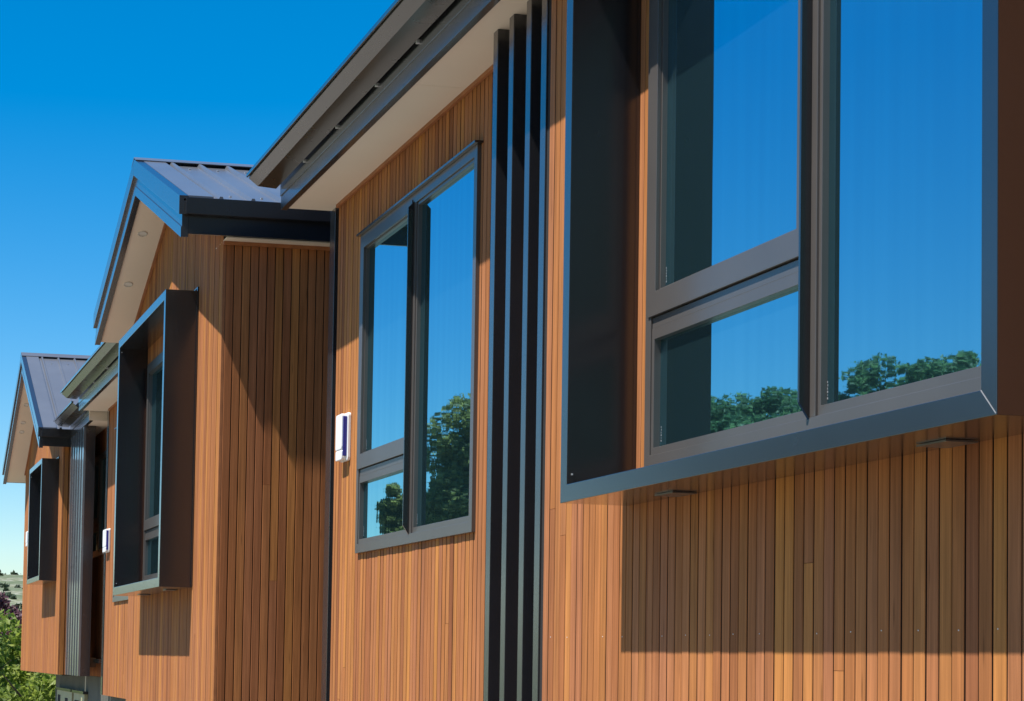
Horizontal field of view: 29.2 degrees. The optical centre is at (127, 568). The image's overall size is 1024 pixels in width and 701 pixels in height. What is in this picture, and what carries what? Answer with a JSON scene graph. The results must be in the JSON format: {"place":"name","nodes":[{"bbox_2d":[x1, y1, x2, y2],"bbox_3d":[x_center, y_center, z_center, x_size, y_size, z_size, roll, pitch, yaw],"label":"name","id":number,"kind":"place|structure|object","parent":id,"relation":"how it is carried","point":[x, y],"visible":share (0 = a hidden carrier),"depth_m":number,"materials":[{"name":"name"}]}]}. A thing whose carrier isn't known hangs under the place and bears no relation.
{"place":"outdoors","nodes":[
{"label":"outdoors","id":0,"kind":"place"},
{"bbox_2d":[0,610,21,700],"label":"leafy tree","id":1,"kind":"object","parent":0,"point":[4,656],"visible":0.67,"depth_m":40.95,"materials":[{"name":"green plant"}]},
{"bbox_2d":[0,574,22,610],"bbox_3d":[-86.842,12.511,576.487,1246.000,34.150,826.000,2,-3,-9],"label":"hill","id":2,"kind":"structure","parent":0,"point":[12,580],"depth_m":453.02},
{"bbox_2d":[0,570,22,608],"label":"wood","id":3,"kind":"object","parent":2,"relation":"on","point":[5,586],"visible":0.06,"depth_m":401.11,"materials":[{"name":"green plant"}]},
{"bbox_2d":[0,609,53,700],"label":"leafy tree","id":4,"kind":"object","parent":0,"point":[15,673],"visible":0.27,"depth_m":42.79,"materials":[{"name":"green plant"}]},
{"bbox_2d":[0,672,55,700],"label":"leafy tree","id":5,"kind":"object","parent":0,"point":[45,683],"visible":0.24,"depth_m":38.09,"materials":[{"name":"green plant"}]},
{"bbox_2d":[0,0,394,574],"label":"sky","id":6,"kind":"structure","parent":0,"point":[88,88],"materials":[{"name":"blue"}]},
{"label":"ground","id":7,"kind":"structure","parent":0,"visible":0},
{"bbox_2d":[0,591,21,648],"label":"plum tree","id":8,"kind":"object","parent":7,"relation":"on","point":[14,610],"visible":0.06,"depth_m":74.19,"materials":[{"name":"purple plant"}]},
{"bbox_2d":[2,352,108,700],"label":"townhouse","id":9,"kind":"structure","parent":7,"relation":"on","point":[54,460],"depth_m":27.64,"materials":[{"name":"wood"}]},
{"bbox_2d":[26,531,27,546],"bbox_3d":[-1.678,-0.498,31.859,0.056,0.260,0.300,2,-3,-9],"label":"alarm box","id":10,"kind":"object","parent":9,"relation":"attached to","point":[27,539],"visible":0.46,"depth_m":31.82,"materials":[{"name":"white plastic"}]},
{"bbox_2d":[55,687,74,700],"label":"base window","id":11,"kind":"structure","parent":9,"relation":"in","point":[63,694],"depth_m":29.22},
{"bbox_2d":[72,690,87,700],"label":"base window","id":12,"kind":"structure","parent":9,"relation":"in","point":[79,695],"depth_m":27.36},
{"bbox_2d":[93,451,105,557],"bbox_3d":[-0.377,-0.871,26.256,0.076,1.410,1.410,2,-3,-9],"label":"window","id":13,"kind":"structure","parent":9,"relation":"in","point":[100,461],"depth_m":26.18,"materials":[{"name":"black glass"}]},
{"bbox_2d":[60,157,330,700],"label":"townhouse","id":14,"kind":"structure","parent":7,"relation":"on","point":[200,376],"depth_m":14.83,"materials":[{"name":"wood"}]},
{"bbox_2d":[103,528,110,552],"bbox_3d":[-0.279,-0.359,24.559,0.056,0.305,0.330,2,-3,-9],"label":"alarm box","id":15,"kind":"object","parent":14,"relation":"attached to","point":[106,540],"visible":1,"depth_m":24.42,"materials":[{"name":"white plastic"}]},
{"bbox_2d":[112,427,127,601],"bbox_3d":[0.034,-0.723,22.754,0.096,2.199,2.480,2,-3,-9],"label":"window","id":16,"kind":"structure","parent":14,"relation":"in","point":[115,598],"depth_m":23.62,"materials":[{"name":"grey metal"}]},
{"bbox_2d":[142,351,162,580],"bbox_3d":[0.360,-0.932,16.890,0.076,2.099,2.229,2,-3,-9],"label":"window","id":17,"kind":"structure","parent":14,"relation":"in","point":[153,408],"depth_m":17.71,"materials":[{"name":"teal"}]},
{"bbox_2d":[246,0,1023,700],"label":"townhouse","id":18,"kind":"structure","parent":7,"relation":"on","point":[674,350],"depth_m":7.50,"materials":[{"name":"brown wood"}]},
{"bbox_2d":[335,412,350,462],"bbox_3d":[1.476,-0.899,13.019,0.056,0.328,0.200,2,-3,-9],"label":"alarm box","id":19,"kind":"object","parent":18,"relation":"attached to","point":[343,436],"visible":1,"depth_m":12.95,"materials":[{"name":"white plastic"}]},
{"bbox_2d":[355,140,483,553],"bbox_3d":[1.735,-1.223,11.533,0.107,2.149,2.410,2,-3,-9],"label":"window","id":20,"kind":"structure","parent":18,"relation":"in","point":[416,463],"depth_m":11.42,"materials":[{"name":"teal"}]},
{"bbox_2d":[644,0,981,466],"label":"window","id":21,"kind":"structure","parent":18,"relation":"in","point":[814,243],"depth_m":6.43,"materials":[{"name":"teal"}]}
]}

